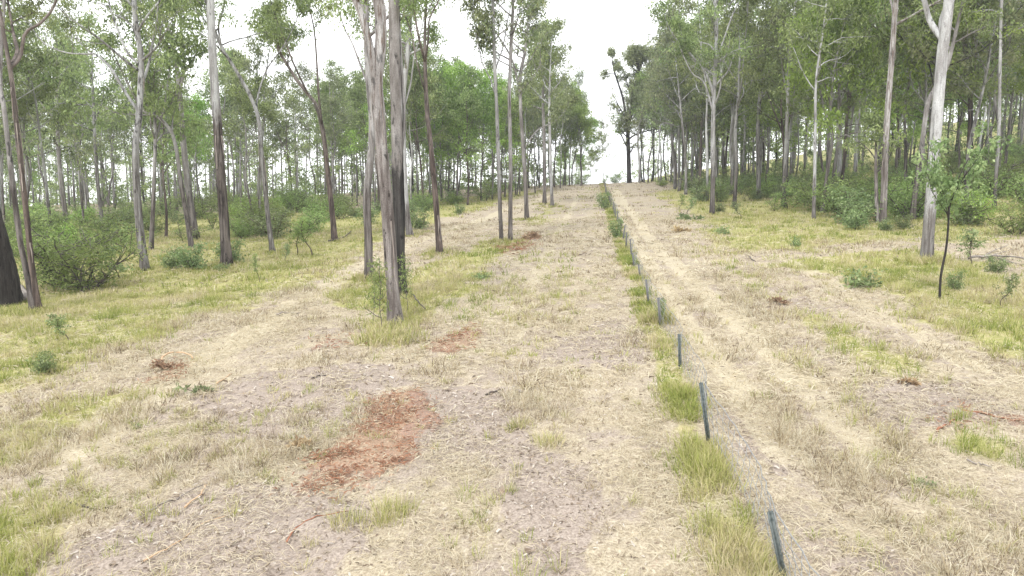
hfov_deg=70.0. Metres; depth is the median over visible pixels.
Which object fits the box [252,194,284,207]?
shrub
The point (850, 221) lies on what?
shrub
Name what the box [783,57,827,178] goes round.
gum tree
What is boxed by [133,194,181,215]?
shrub
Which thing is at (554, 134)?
gum tree
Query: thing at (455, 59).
gum tree
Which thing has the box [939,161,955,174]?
sapling
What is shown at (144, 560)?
fallen stick
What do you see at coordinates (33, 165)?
gum tree
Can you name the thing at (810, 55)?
gum tree
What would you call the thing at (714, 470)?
green grass
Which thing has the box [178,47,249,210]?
gum tree
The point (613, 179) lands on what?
crest bush
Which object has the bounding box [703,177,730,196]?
shrub
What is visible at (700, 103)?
gum tree
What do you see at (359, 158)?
gum tree
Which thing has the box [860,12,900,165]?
ironbark tree
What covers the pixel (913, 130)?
gum tree
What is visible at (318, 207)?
shrub
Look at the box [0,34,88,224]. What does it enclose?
gum tree
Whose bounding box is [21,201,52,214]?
shrub
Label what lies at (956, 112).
gum tree
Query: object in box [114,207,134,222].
shrub
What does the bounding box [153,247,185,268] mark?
shrub
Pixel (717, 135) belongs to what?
gum tree
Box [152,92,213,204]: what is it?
gum tree
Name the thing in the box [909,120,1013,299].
slender sapling
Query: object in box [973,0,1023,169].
gum tree
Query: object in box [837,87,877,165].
gum tree
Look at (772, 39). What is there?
gum tree
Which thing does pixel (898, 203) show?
shrub
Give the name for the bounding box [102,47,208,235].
gum tree
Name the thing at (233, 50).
gum tree
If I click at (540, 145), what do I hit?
gum tree
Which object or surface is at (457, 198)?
shrub
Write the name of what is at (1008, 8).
gum tree
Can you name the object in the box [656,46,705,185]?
gum tree
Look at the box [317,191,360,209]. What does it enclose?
shrub
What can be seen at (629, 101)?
gum tree
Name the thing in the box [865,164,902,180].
shrub
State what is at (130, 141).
tree
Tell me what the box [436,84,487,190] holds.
gum tree
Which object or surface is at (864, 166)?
sapling
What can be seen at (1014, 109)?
gum tree
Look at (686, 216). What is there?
fallen leafy branch
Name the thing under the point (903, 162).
shrub
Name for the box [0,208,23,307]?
ironbark tree
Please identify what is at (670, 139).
gum tree
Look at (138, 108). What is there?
gum tree
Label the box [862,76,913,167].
gum tree
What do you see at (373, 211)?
shrub
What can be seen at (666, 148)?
gum tree
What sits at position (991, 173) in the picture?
shrub
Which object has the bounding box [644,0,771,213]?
gum tree
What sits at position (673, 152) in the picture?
gum tree
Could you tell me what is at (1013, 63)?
ironbark tree
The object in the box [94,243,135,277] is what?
sapling
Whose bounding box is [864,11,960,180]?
gum tree
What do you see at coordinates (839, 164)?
gum tree
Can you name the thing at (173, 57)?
gum tree
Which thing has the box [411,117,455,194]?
gum tree
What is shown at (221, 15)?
gum tree
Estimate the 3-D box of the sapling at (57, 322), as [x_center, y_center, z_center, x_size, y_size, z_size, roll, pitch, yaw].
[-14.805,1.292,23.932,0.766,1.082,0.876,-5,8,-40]
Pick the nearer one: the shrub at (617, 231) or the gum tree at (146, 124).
the shrub at (617, 231)
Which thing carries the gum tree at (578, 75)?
on the ground at (340, 555)
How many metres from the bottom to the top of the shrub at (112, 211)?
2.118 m
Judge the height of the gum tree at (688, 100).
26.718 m
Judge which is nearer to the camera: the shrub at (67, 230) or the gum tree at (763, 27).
the shrub at (67, 230)
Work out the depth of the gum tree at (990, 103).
87.67 m
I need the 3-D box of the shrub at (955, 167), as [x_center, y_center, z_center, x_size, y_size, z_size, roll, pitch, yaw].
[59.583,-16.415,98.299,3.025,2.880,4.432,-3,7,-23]
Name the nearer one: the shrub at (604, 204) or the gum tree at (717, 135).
the shrub at (604, 204)
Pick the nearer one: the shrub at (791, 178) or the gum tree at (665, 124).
the shrub at (791, 178)
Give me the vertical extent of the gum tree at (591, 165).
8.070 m
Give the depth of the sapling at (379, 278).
22.67 m
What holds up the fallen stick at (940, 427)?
on the ground at (340, 555)
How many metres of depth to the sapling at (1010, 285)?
23.28 m
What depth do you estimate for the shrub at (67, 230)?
55.74 m
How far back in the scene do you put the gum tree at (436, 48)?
102.97 m
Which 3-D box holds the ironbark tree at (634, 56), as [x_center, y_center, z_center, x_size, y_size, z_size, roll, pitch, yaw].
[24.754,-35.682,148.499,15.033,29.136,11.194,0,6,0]
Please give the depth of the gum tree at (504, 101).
110.36 m
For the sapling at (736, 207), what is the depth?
63.50 m
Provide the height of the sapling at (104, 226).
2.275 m
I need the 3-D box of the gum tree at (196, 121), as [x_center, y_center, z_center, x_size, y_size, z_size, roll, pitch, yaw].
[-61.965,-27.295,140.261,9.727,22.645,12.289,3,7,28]
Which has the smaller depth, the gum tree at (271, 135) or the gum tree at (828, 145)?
the gum tree at (828, 145)
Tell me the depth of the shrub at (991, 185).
62.50 m
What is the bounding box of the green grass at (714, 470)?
[0,140,1023,575]
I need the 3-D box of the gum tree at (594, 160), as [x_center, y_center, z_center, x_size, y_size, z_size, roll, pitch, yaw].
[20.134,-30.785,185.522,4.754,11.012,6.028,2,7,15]
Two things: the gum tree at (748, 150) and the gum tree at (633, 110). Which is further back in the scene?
the gum tree at (633, 110)
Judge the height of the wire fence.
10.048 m
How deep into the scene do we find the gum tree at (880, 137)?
142.46 m
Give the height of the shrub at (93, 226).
3.997 m
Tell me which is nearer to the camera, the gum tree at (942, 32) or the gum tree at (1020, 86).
the gum tree at (942, 32)
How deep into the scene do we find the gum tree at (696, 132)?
118.86 m
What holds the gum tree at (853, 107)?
on the ground at (340, 555)
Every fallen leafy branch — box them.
[171,382,213,393]
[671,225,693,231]
[676,213,704,219]
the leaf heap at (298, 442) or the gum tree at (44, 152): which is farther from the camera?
the gum tree at (44, 152)
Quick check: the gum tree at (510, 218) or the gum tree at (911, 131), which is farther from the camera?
the gum tree at (911, 131)
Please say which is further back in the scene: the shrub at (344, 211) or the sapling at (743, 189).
the sapling at (743, 189)
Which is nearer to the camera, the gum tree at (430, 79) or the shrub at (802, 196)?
the shrub at (802, 196)
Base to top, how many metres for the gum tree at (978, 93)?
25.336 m
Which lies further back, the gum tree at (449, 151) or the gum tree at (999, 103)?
the gum tree at (449, 151)
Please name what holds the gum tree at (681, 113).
on the ground at (340, 555)
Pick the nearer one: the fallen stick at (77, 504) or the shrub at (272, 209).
the fallen stick at (77, 504)
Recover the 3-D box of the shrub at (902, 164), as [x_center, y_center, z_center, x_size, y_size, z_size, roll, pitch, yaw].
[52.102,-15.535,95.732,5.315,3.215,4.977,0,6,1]
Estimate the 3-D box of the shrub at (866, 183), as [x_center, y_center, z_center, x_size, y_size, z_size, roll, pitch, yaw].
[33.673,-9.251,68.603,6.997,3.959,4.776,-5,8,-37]
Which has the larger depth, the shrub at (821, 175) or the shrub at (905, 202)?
the shrub at (821, 175)
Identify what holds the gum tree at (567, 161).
on the ground at (340, 555)
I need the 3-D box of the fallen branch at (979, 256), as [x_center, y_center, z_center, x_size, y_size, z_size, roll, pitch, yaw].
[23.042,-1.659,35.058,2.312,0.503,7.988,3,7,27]
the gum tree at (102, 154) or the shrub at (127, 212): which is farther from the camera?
the gum tree at (102, 154)
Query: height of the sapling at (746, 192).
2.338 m
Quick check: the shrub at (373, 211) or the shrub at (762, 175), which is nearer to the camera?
the shrub at (373, 211)
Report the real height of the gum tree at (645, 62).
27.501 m
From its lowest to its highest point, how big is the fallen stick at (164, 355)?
0.106 m
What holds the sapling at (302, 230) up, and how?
on the ground at (340, 555)
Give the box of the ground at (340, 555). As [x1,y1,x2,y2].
[0,117,1023,575]
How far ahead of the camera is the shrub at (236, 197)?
97.71 m
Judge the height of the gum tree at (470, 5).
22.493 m
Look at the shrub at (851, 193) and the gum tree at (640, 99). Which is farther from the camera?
the gum tree at (640, 99)
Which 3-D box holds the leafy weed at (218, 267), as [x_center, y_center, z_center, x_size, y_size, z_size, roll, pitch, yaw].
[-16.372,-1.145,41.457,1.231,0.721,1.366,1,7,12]
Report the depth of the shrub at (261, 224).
58.87 m
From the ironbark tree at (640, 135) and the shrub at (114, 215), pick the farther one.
the ironbark tree at (640, 135)
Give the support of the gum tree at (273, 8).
on the ground at (340, 555)
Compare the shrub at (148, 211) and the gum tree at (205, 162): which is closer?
the shrub at (148, 211)
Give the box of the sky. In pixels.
[0,0,1019,205]
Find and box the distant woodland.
[0,47,1023,214]
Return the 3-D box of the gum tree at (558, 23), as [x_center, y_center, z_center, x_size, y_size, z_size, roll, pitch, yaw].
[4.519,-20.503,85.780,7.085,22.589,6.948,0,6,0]
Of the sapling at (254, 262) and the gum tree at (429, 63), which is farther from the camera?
the gum tree at (429, 63)
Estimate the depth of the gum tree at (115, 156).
132.79 m
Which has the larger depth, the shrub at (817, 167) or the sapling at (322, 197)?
the shrub at (817, 167)
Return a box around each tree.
[0,0,34,311]
[0,0,56,310]
[0,0,83,211]
[0,0,105,199]
[0,0,196,270]
[0,2,37,223]
[0,23,33,143]
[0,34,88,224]
[0,42,71,188]
[0,74,47,158]
[0,107,45,207]
[0,118,17,174]
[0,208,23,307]
[3,124,41,208]
[4,114,53,176]
[13,9,91,233]
[13,19,86,207]
[30,85,64,204]
[33,88,109,206]
[34,8,130,231]
[41,32,110,209]
[43,48,131,222]
[45,42,100,208]
[59,0,218,250]
[81,105,128,205]
[82,65,152,207]
[86,25,204,248]
[86,92,145,202]
[99,74,152,206]
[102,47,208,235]
[108,0,226,239]
[135,74,204,214]
[141,121,160,199]
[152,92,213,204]
[162,76,212,189]
[163,0,321,251]
[173,88,224,163]
[176,108,230,200]
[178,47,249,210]
[191,53,306,207]
[201,64,282,202]
[205,0,232,265]
[206,46,251,193]
[221,0,305,216]
[230,119,255,185]
[236,0,337,240]
[262,65,320,191]
[264,110,293,197]
[270,58,322,197]
[273,101,315,156]
[290,66,366,197]
[297,58,358,154]
[306,79,358,183]
[307,0,445,279]
[317,0,427,295]
[328,88,366,191]
[332,46,407,205]
[337,79,364,194]
[338,85,391,208]
[342,75,364,196]
[343,0,453,234]
[346,79,391,157]
[352,0,403,322]
[355,25,423,197]
[383,38,455,208]
[384,29,450,204]
[385,90,435,192]
[399,0,445,253]
[406,105,425,187]
[406,142,423,169]
[407,57,444,204]
[408,48,456,203]
[410,57,465,200]
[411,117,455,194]
[412,42,461,166]
[414,59,494,203]
[422,109,465,168]
[426,80,486,195]
[433,61,494,204]
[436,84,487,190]
[442,0,548,239]
[443,52,482,195]
[443,78,459,189]
[446,65,520,200]
[452,117,486,192]
[465,0,584,219]
[466,0,546,240]
[473,74,487,185]
[474,58,505,193]
[480,93,515,191]
[487,88,528,197]
[488,60,535,171]
[499,105,520,156]
[503,90,529,193]
[505,15,573,202]
[512,66,540,195]
[512,77,547,183]
[515,90,552,187]
[517,78,552,162]
[519,82,547,193]
[522,15,580,206]
[526,69,557,185]
[526,80,557,185]
[531,85,547,187]
[536,88,575,185]
[539,98,578,186]
[540,65,580,184]
[551,81,577,187]
[551,81,585,185]
[552,145,569,181]
[553,85,587,185]
[556,111,601,184]
[557,67,608,184]
[557,90,606,185]
[563,149,573,173]
[567,151,583,184]
[575,154,589,174]
[583,119,616,180]
[583,146,599,183]
[583,153,596,181]
[597,37,669,182]
[608,71,665,181]
[620,46,690,181]
[621,68,664,181]
[621,70,652,181]
[625,80,649,182]
[626,27,705,186]
[632,7,690,188]
[632,27,676,184]
[635,9,732,190]
[640,0,718,194]
[640,58,665,180]
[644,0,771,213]
[645,73,699,157]
[649,56,690,182]
[652,109,689,181]
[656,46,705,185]
[658,0,740,200]
[661,22,738,178]
[661,128,688,180]
[664,108,689,180]
[665,84,727,184]
[670,0,718,184]
[673,84,716,187]
[675,24,733,130]
[679,0,789,206]
[680,16,729,190]
[681,133,687,180]
[684,22,743,182]
[685,83,755,179]
[685,119,742,159]
[690,18,747,175]
[698,110,741,139]
[702,2,761,194]
[704,25,735,172]
[716,17,778,179]
[721,76,778,174]
[722,0,835,176]
[729,31,760,177]
[732,0,805,126]
[735,0,796,197]
[738,35,810,174]
[739,62,803,180]
[740,0,833,195]
[744,0,835,206]
[746,114,748,176]
[762,110,796,170]
[763,0,903,188]
[764,114,798,171]
[766,0,886,218]
[773,0,912,213]
[774,110,801,172]
[779,88,812,173]
[782,13,813,173]
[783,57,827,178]
[787,0,910,185]
[789,59,811,174]
[791,86,843,173]
[796,1,885,175]
[800,47,865,181]
[806,1,890,155]
[810,62,866,174]
[832,0,963,223]
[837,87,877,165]
[853,117,858,175]
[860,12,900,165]
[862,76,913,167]
[863,0,1023,165]
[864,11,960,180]
[867,0,1002,142]
[867,8,929,172]
[868,0,954,179]
[868,28,886,161]
[870,68,928,159]
[877,85,928,163]
[879,0,994,197]
[880,16,973,132]
[895,62,918,168]
[898,0,1023,219]
[903,84,973,137]
[904,0,1023,160]
[906,46,1003,174]
[907,0,1023,186]
[919,0,954,259]
[927,0,1023,197]
[944,100,973,152]
[946,19,1023,170]
[953,0,1023,205]
[953,99,959,151]
[956,5,1005,159]
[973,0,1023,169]
[973,45,1017,153]
[977,68,1009,147]
[978,40,1015,150]
[981,54,1017,148]
[981,77,1023,145]
[985,1,1023,125]
[992,0,1023,195]
[993,1,1023,92]
[1002,80,1020,143]
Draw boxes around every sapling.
[5,201,44,219]
[45,312,73,339]
[67,199,93,211]
[74,204,111,218]
[92,221,125,243]
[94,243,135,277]
[105,198,132,216]
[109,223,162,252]
[155,205,177,218]
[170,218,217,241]
[195,204,218,228]
[230,192,255,212]
[250,254,259,281]
[280,243,290,257]
[285,223,308,254]
[290,216,313,254]
[296,193,326,211]
[301,193,322,208]
[355,255,393,324]
[368,258,382,320]
[397,255,414,307]
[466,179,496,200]
[678,194,686,207]
[684,196,696,213]
[717,165,753,185]
[721,171,753,190]
[728,180,748,193]
[730,200,745,215]
[741,182,768,199]
[761,172,802,189]
[763,192,793,210]
[773,177,821,208]
[786,180,812,205]
[844,173,888,199]
[851,159,873,174]
[864,174,903,191]
[873,179,911,213]
[892,160,925,172]
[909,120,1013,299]
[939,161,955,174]
[954,186,995,208]
[954,226,988,263]
[974,157,1007,170]
[992,271,1020,305]
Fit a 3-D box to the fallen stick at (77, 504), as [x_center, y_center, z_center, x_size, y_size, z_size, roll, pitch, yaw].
[-6.681,3.412,11.339,1.166,0.122,0.642,-3,7,-24]
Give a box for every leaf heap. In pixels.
[149,359,185,370]
[285,434,310,449]
[521,231,541,238]
[767,296,792,303]
[897,376,921,385]
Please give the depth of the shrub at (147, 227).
72.21 m
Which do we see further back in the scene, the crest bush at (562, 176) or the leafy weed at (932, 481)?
the crest bush at (562, 176)
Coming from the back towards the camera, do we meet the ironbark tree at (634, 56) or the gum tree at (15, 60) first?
the ironbark tree at (634, 56)
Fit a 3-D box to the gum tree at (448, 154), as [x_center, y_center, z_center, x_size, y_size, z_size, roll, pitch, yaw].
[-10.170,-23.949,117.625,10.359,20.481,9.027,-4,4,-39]
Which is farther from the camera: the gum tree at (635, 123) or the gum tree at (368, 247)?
the gum tree at (635, 123)
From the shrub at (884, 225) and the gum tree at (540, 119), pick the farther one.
the gum tree at (540, 119)
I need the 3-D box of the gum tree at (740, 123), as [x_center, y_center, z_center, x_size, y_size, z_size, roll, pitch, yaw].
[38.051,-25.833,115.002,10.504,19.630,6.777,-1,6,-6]
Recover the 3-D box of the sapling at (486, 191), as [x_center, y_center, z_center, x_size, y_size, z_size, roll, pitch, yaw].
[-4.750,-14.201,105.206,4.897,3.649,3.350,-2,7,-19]
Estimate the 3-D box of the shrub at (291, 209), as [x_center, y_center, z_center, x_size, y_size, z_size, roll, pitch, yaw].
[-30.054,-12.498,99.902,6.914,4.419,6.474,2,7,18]
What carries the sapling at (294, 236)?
on the ground at (340, 555)
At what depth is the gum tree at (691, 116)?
121.55 m
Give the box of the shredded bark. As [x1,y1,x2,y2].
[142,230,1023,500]
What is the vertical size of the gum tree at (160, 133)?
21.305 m
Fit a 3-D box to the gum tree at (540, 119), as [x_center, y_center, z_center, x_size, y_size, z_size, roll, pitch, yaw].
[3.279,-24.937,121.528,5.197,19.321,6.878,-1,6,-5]
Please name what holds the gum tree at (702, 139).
on the ground at (340, 555)
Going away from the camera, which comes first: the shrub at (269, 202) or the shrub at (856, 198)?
the shrub at (856, 198)
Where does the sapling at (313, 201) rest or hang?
on the ground at (340, 555)
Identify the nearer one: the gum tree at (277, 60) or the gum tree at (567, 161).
the gum tree at (277, 60)
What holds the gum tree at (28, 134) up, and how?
on the ground at (340, 555)
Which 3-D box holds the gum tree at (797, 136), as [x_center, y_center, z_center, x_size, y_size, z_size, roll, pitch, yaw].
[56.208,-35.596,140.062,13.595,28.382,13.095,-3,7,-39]
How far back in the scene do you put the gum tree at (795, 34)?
58.71 m
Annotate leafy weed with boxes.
[210,261,230,270]
[471,271,490,279]
[713,225,734,234]
[789,235,802,246]
[839,265,887,288]
[911,476,939,489]
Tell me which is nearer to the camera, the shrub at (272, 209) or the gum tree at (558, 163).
the shrub at (272, 209)
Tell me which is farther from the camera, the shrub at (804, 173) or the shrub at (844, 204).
the shrub at (804, 173)
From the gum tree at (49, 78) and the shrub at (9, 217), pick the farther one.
the shrub at (9, 217)
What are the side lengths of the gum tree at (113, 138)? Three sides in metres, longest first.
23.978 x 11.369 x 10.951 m
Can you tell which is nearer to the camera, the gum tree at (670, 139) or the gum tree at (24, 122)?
the gum tree at (24, 122)
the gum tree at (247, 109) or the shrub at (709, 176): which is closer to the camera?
the gum tree at (247, 109)
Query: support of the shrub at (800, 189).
on the ground at (340, 555)
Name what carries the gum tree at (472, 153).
on the ground at (340, 555)
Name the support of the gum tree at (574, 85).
on the ground at (340, 555)
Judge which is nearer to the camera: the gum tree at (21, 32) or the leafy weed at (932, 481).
the leafy weed at (932, 481)
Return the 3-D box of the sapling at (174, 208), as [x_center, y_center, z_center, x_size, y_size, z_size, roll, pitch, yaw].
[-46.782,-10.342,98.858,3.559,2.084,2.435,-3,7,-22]
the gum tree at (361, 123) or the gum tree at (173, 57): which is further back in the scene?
the gum tree at (361, 123)
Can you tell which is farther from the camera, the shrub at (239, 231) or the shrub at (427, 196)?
the shrub at (427, 196)
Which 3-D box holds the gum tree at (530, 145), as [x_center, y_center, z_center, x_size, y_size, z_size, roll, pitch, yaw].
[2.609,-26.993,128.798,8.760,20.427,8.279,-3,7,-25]
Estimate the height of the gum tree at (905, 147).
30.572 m
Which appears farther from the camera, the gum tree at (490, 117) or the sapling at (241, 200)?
the gum tree at (490, 117)
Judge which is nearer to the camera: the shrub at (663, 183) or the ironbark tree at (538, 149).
the shrub at (663, 183)
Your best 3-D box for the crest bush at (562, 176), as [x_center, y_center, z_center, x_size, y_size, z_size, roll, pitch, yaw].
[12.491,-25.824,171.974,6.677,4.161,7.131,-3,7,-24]
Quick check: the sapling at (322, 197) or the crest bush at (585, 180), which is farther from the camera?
the crest bush at (585, 180)
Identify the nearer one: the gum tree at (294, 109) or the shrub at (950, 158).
the shrub at (950, 158)
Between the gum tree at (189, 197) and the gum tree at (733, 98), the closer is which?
the gum tree at (189, 197)
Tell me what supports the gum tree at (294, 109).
on the ground at (340, 555)
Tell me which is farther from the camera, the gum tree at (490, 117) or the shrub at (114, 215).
the gum tree at (490, 117)
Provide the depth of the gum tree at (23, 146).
51.92 m
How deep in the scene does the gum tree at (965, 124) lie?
93.57 m
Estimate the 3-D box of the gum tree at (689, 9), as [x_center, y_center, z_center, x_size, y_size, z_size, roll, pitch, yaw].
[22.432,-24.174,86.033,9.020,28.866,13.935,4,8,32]
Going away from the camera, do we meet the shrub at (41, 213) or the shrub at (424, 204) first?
the shrub at (41, 213)
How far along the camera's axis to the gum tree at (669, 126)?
113.56 m
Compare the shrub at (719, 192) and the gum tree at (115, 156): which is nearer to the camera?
the shrub at (719, 192)
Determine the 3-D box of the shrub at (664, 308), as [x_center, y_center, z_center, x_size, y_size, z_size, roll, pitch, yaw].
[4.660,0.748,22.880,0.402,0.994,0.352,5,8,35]
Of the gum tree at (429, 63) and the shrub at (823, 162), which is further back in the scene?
the shrub at (823, 162)
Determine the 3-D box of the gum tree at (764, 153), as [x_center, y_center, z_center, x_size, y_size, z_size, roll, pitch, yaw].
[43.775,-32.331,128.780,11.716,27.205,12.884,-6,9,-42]
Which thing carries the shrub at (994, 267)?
on the ground at (340, 555)
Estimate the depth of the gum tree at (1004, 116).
122.21 m
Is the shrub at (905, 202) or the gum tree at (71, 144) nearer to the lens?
the shrub at (905, 202)
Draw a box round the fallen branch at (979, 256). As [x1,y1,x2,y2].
[967,245,1023,264]
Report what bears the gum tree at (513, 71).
on the ground at (340, 555)
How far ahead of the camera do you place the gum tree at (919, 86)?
67.19 m
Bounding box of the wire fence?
[604,181,819,575]
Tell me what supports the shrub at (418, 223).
on the ground at (340, 555)
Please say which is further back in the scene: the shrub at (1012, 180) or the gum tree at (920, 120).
the gum tree at (920, 120)
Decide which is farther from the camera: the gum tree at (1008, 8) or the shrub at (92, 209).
the shrub at (92, 209)
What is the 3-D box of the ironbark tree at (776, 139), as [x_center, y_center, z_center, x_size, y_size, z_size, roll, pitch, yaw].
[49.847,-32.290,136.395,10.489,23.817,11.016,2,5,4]
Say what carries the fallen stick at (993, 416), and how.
on the ground at (340, 555)
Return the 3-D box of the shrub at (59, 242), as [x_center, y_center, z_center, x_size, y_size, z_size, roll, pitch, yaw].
[-23.336,-1.856,37.251,5.613,4.258,5.256,5,8,37]
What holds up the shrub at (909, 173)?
on the ground at (340, 555)
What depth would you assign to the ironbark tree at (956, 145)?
125.00 m
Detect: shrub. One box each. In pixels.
[3,207,63,256]
[4,207,67,241]
[5,209,19,225]
[8,210,116,290]
[8,219,153,294]
[9,206,75,229]
[9,228,51,258]
[20,207,119,246]
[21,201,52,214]
[25,348,58,373]
[35,221,94,248]
[60,204,97,223]
[61,206,144,236]
[90,215,149,240]
[103,207,127,218]
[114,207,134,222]
[124,212,172,233]
[128,202,161,219]
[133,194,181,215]
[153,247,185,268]
[160,240,212,269]
[162,187,234,218]
[162,210,183,223]
[202,237,249,261]
[210,187,244,208]
[218,217,258,238]
[227,189,257,212]
[228,199,258,212]
[228,207,262,231]
[229,196,300,234]
[233,207,294,240]
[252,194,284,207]
[252,201,289,224]
[256,195,291,209]
[268,180,323,211]
[270,181,317,210]
[291,205,335,233]
[292,194,343,220]
[311,195,362,218]
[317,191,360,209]
[345,207,360,216]
[353,202,379,224]
[371,199,380,210]
[408,191,432,206]
[408,191,443,209]
[409,198,419,211]
[409,207,432,229]
[441,194,462,204]
[443,189,466,202]
[452,202,465,213]
[482,182,504,194]
[593,190,613,208]
[604,217,625,237]
[652,179,667,186]
[653,298,666,316]
[679,175,709,193]
[686,185,709,201]
[695,172,723,184]
[702,178,739,201]
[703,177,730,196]
[715,202,728,211]
[725,170,755,185]
[747,171,765,185]
[747,180,780,198]
[748,189,767,199]
[761,166,788,178]
[766,183,788,198]
[768,175,794,186]
[776,175,811,193]
[781,169,857,210]
[788,170,812,182]
[789,181,819,198]
[802,159,832,174]
[804,186,833,211]
[808,156,836,171]
[809,177,872,215]
[810,168,854,183]
[821,168,880,190]
[821,184,902,216]
[824,196,896,223]
[834,187,867,200]
[836,207,871,229]
[844,168,904,203]
[855,164,958,219]
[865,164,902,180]
[875,217,895,229]
[879,188,924,218]
[886,213,916,228]
[888,158,926,168]
[888,166,915,180]
[889,158,926,173]
[896,165,946,177]
[898,173,925,197]
[908,191,973,218]
[936,185,1007,224]
[937,269,968,290]
[940,148,984,167]
[940,156,963,172]
[943,196,996,226]
[946,153,1023,196]
[956,164,1021,193]
[956,166,1023,198]
[978,192,1023,235]
[979,254,1020,272]
[980,138,1023,159]
[980,173,1023,209]
[989,154,1019,164]
[998,170,1023,191]
[1003,141,1023,163]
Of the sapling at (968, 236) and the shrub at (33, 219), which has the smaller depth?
the sapling at (968, 236)
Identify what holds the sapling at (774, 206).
on the ground at (340, 555)
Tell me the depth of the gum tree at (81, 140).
79.18 m
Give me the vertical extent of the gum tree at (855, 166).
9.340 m
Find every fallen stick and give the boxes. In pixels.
[34,501,118,522]
[143,514,227,561]
[148,484,202,511]
[160,352,192,361]
[184,484,207,507]
[286,510,347,541]
[936,419,955,431]
[961,409,1022,420]
[966,458,991,466]
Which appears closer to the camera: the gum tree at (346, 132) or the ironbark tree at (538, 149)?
the gum tree at (346, 132)
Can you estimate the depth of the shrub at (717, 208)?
70.53 m
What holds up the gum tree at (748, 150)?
on the ground at (340, 555)
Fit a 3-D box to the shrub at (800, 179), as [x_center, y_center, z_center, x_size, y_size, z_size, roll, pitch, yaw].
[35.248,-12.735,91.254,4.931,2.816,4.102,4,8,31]
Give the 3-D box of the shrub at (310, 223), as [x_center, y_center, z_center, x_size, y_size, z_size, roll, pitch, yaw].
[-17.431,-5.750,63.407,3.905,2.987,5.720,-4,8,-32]
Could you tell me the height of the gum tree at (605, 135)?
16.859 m
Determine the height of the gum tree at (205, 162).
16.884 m
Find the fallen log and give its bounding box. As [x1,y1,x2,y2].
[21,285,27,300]
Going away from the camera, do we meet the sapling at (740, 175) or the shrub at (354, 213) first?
the shrub at (354, 213)
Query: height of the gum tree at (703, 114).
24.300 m
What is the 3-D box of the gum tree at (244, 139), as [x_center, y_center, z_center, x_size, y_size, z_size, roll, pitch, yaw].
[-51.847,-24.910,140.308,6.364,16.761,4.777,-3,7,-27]
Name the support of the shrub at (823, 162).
on the ground at (340, 555)
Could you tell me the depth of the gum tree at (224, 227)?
42.87 m
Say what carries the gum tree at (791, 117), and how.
on the ground at (340, 555)
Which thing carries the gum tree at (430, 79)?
on the ground at (340, 555)
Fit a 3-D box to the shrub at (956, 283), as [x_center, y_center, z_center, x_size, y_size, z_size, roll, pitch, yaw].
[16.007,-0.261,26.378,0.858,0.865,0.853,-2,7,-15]
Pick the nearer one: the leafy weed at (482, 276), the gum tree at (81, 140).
the leafy weed at (482, 276)
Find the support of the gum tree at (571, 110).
on the ground at (340, 555)
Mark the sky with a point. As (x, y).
(597, 25)
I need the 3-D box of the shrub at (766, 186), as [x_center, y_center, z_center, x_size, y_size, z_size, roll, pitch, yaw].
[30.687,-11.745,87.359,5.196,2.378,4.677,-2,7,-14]
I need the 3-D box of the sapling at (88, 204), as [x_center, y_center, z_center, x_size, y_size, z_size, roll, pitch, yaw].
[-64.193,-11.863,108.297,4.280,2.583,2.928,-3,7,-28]
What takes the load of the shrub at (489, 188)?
on the ground at (340, 555)
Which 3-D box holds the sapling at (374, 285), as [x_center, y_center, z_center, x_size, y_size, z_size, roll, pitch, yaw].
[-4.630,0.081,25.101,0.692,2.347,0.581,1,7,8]
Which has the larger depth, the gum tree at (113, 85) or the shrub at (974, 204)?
the gum tree at (113, 85)
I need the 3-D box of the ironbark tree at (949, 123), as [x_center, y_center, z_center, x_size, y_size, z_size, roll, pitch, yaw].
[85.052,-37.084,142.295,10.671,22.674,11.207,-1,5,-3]
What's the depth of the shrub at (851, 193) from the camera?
62.96 m
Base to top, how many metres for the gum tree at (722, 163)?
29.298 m
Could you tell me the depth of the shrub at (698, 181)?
106.77 m
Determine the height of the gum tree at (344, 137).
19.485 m
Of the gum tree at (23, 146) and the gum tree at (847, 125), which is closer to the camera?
the gum tree at (23, 146)
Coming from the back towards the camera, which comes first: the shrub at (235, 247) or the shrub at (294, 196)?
the shrub at (294, 196)
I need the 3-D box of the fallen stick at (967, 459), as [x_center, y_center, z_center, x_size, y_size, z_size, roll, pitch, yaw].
[7.480,2.805,11.700,0.061,0.064,0.381,-4,8,-32]
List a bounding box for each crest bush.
[555,169,580,184]
[570,170,593,184]
[603,172,626,182]
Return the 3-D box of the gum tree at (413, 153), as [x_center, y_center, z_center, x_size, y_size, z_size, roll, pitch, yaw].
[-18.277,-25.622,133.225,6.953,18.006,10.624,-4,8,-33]
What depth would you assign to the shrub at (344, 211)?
82.88 m
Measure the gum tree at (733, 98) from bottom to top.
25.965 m
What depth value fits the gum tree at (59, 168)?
73.00 m
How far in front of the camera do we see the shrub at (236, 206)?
91.05 m
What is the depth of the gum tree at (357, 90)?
97.95 m
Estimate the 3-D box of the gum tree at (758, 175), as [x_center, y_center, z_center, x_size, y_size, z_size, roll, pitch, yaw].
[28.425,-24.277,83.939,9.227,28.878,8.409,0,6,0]
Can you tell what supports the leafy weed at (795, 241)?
on the ground at (340, 555)
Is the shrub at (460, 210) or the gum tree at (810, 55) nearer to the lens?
the gum tree at (810, 55)
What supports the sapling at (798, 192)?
on the ground at (340, 555)

